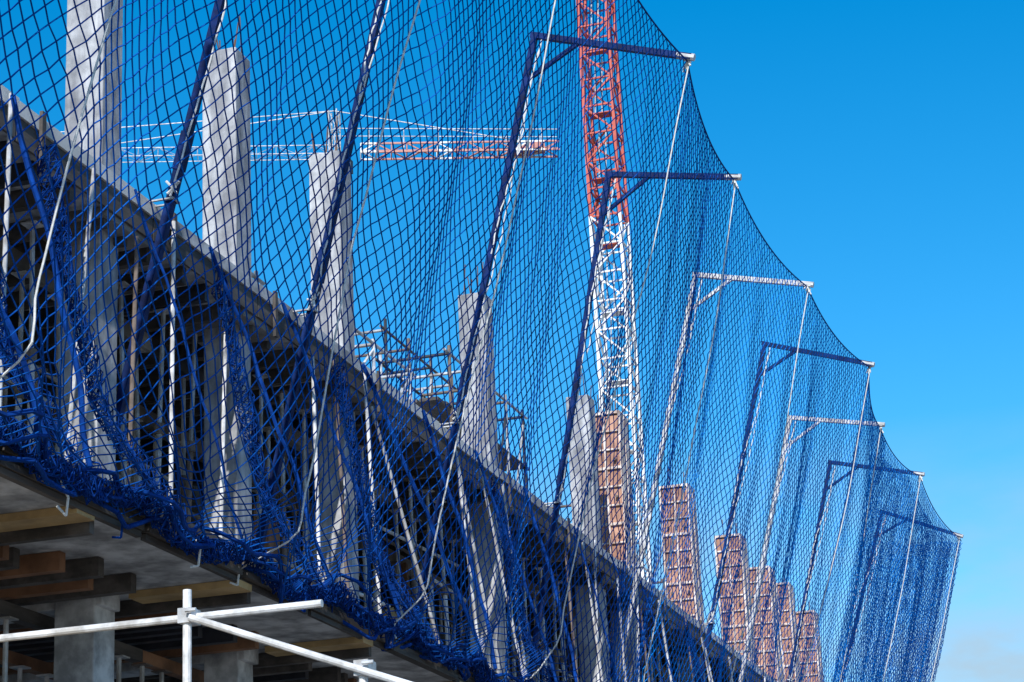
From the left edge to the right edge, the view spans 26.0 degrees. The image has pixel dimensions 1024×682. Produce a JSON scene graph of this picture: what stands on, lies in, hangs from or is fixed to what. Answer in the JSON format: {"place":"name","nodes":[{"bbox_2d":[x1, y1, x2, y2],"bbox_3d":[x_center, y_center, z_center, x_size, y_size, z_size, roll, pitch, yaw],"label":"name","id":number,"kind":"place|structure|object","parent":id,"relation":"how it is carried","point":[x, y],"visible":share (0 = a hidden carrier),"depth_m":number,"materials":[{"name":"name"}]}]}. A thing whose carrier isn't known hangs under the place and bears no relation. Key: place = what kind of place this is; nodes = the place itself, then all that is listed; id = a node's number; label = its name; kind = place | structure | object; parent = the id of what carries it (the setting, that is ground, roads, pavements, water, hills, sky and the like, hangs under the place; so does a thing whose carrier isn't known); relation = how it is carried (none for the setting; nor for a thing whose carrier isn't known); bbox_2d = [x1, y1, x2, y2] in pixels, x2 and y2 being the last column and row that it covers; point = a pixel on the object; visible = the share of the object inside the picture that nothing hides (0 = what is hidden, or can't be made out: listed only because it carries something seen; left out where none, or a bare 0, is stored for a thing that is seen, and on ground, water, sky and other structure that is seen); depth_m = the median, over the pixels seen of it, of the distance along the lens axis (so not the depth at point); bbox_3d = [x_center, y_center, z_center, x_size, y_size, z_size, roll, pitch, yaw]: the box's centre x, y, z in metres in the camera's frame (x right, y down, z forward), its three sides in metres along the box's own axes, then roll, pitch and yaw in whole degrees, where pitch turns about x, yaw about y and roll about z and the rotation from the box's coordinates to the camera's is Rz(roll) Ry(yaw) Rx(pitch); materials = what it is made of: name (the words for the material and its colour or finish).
{"place":"outdoors","nodes":[
{"label":"outdoors","id":0,"kind":"place"},
{"bbox_2d":[0,0,1023,681],"label":"sky","id":1,"kind":"structure","parent":0,"point":[876,146],"materials":[{"name":"blue"}]},
{"bbox_3d":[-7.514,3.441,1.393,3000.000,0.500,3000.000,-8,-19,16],"label":"ground","id":2,"kind":"structure","parent":0,"visible":0},
{"bbox_2d":[0,589,411,681],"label":"tube scaffold","id":3,"kind":"object","parent":2,"relation":"on","point":[188,616],"visible":1,"depth_m":13.22,"materials":[{"name":"metal"}]},
{"bbox_2d":[62,108,559,173],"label":"tower crane","id":4,"kind":"object","parent":2,"relation":"on","point":[407,150],"visible":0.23,"depth_m":128.47,"materials":[{"name":"metal"}]},
{"bbox_2d":[0,130,748,681],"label":"floor slabs","id":5,"kind":"structure","parent":2,"relation":"on","point":[150,566],"depth_m":17.96,"materials":[{"name":"concrete"}]},
{"bbox_2d":[116,0,224,442],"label":"net gallows pole","id":6,"kind":"object","parent":5,"relation":"on","point":[151,279],"visible":0.49,"depth_m":18.93,"materials":[{"name":"blue metal"}]},
{"bbox_2d":[0,0,960,681],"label":"safety net","id":7,"kind":"object","parent":6,"relation":"attached to","point":[414,630],"visible":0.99,"depth_m":21.79,"materials":[{"name":"blue fabric"}]},
{"bbox_2d":[251,271,264,285],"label":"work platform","id":8,"kind":"structure","parent":5,"relation":"on","point":[261,282],"depth_m":23.53,"materials":[{"name":"metal"}]},
{"bbox_2d":[254,0,385,551],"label":"net gallows pole","id":9,"kind":"object","parent":5,"relation":"on","point":[286,421],"visible":0.33,"depth_m":21.89,"materials":[{"name":"metal"}]},
{"bbox_2d":[0,206,715,681],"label":"beams","id":10,"kind":"structure","parent":5,"relation":"on","point":[128,668],"depth_m":20.29,"materials":[{"name":"wood"}]},
{"bbox_2d":[191,486,525,668],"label":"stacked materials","id":11,"kind":"object","parent":5,"relation":"on","point":[404,566],"visible":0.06,"depth_m":23.03,"materials":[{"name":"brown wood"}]},
{"bbox_2d":[303,315,416,400],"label":"work platform","id":12,"kind":"structure","parent":5,"relation":"on","point":[369,344],"depth_m":26.84,"materials":[{"name":"metal"}]},
{"bbox_2d":[53,0,705,681],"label":"columns","id":13,"kind":"structure","parent":5,"relation":"on","point":[85,656],"depth_m":21.39,"materials":[{"name":"concrete"}]},
{"bbox_2d":[217,16,591,396],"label":"starter bars","id":14,"kind":"object","parent":13,"relation":"on","point":[219,46],"visible":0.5,"depth_m":24.56,"materials":[{"name":"metal"}]},
{"bbox_2d":[0,93,765,681],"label":"steel props","id":15,"kind":"object","parent":5,"relation":"on","point":[158,453],"visible":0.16,"depth_m":21.69,"materials":[{"name":"grey metal"}]},
{"bbox_2d":[0,442,514,681],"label":"balcony formwork","id":16,"kind":"object","parent":15,"relation":"on","point":[41,578],"visible":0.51,"depth_m":17.96,"materials":[{"name":"brown wood"}]},
{"bbox_2d":[0,85,774,681],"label":"slab formwork","id":17,"kind":"object","parent":15,"relation":"on","point":[20,205],"visible":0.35,"depth_m":23.17,"materials":[{"name":"wood"}]},
{"bbox_2d":[354,318,456,404],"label":"work platform","id":18,"kind":"structure","parent":5,"relation":"on","point":[431,387],"depth_m":33.55,"materials":[{"name":"metal"}]},
{"bbox_2d":[375,345,528,487],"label":"work platform","id":19,"kind":"structure","parent":5,"relation":"on","point":[435,411],"depth_m":31.20,"materials":[{"name":"metal"}]},
{"bbox_2d":[415,32,695,615],"bbox_3d":[0.398,0.008,25.805,4.043,7.939,0.200,-8,-19,16],"label":"net gallows pole","id":20,"kind":"object","parent":5,"relation":"on","point":[688,57],"visible":0.56,"depth_m":26.35,"materials":[{"name":"metal"}]},
{"bbox_2d":[551,504,571,523],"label":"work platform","id":21,"kind":"structure","parent":5,"relation":"on","point":[563,506],"depth_m":36.87,"materials":[{"name":"metal"}]},
{"bbox_2d":[595,395,636,569],"bbox_3d":[1.124,2.512,35.734,1.989,3.134,0.740,-18,-24,39],"label":"column formwork","id":22,"kind":"object","parent":5,"relation":"on","point":[616,531],"depth_m":35.13,"materials":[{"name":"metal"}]},
{"bbox_2d":[527,171,741,677],"bbox_3d":[1.560,1.314,29.627,3.612,7.752,0.200,-8,-19,16],"label":"net gallows pole","id":23,"kind":"object","parent":5,"relation":"on","point":[736,177],"visible":0.59,"depth_m":30.16,"materials":[{"name":"metal"}]},
{"bbox_2d":[650,472,703,622],"bbox_3d":[2.566,3.921,40.090,1.989,3.064,0.740,-18,-24,39],"label":"column formwork","id":24,"kind":"object","parent":5,"relation":"on","point":[670,520],"depth_m":39.49,"materials":[{"name":"wood"}]},
{"bbox_2d":[616,272,813,681],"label":"net gallows pole","id":25,"kind":"object","parent":5,"relation":"on","point":[810,284],"visible":0.56,"depth_m":34.18,"materials":[{"name":"metal"}]},
{"bbox_2d":[705,520,755,661],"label":"column formwork","id":26,"kind":"object","parent":5,"relation":"on","point":[744,560],"depth_m":43.70,"materials":[{"name":"wood"}]},
{"bbox_2d":[750,553,783,681],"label":"column formwork","id":27,"kind":"object","parent":5,"relation":"on","point":[765,632],"depth_m":46.27,"materials":[{"name":"wood"}]},
{"bbox_2d":[698,341,874,681],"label":"net gallows pole","id":28,"kind":"object","parent":5,"relation":"on","point":[870,363],"visible":0.64,"depth_m":38.78,"materials":[{"name":"metal"}]},
{"bbox_2d":[776,578,801,681],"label":"column formwork","id":29,"kind":"object","parent":5,"relation":"on","point":[785,626],"depth_m":48.34,"materials":[{"name":"wood"}]},
{"bbox_2d":[796,599,823,681],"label":"column formwork","id":30,"kind":"object","parent":5,"relation":"on","point":[817,645],"depth_m":51.23,"materials":[{"name":"wood"}]},
{"bbox_2d":[738,415,884,681],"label":"net gallows pole","id":31,"kind":"object","parent":5,"relation":"on","point":[881,424],"visible":0.57,"depth_m":41.47,"materials":[{"name":"metal"}]},
{"bbox_2d":[788,460,924,681],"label":"net gallows pole","id":32,"kind":"object","parent":5,"relation":"on","point":[821,513],"visible":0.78,"depth_m":45.36,"materials":[{"name":"metal"}]},
{"bbox_2d":[841,510,963,680],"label":"net gallows pole","id":33,"kind":"object","parent":5,"relation":"on","point":[958,534],"visible":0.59,"depth_m":50.20,"materials":[{"name":"metal"}]},
{"bbox_2d":[576,0,650,581],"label":"tower crane","id":34,"kind":"object","parent":2,"relation":"on","point":[614,242],"visible":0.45,"depth_m":93.48,"materials":[{"name":"metal"}]}
]}

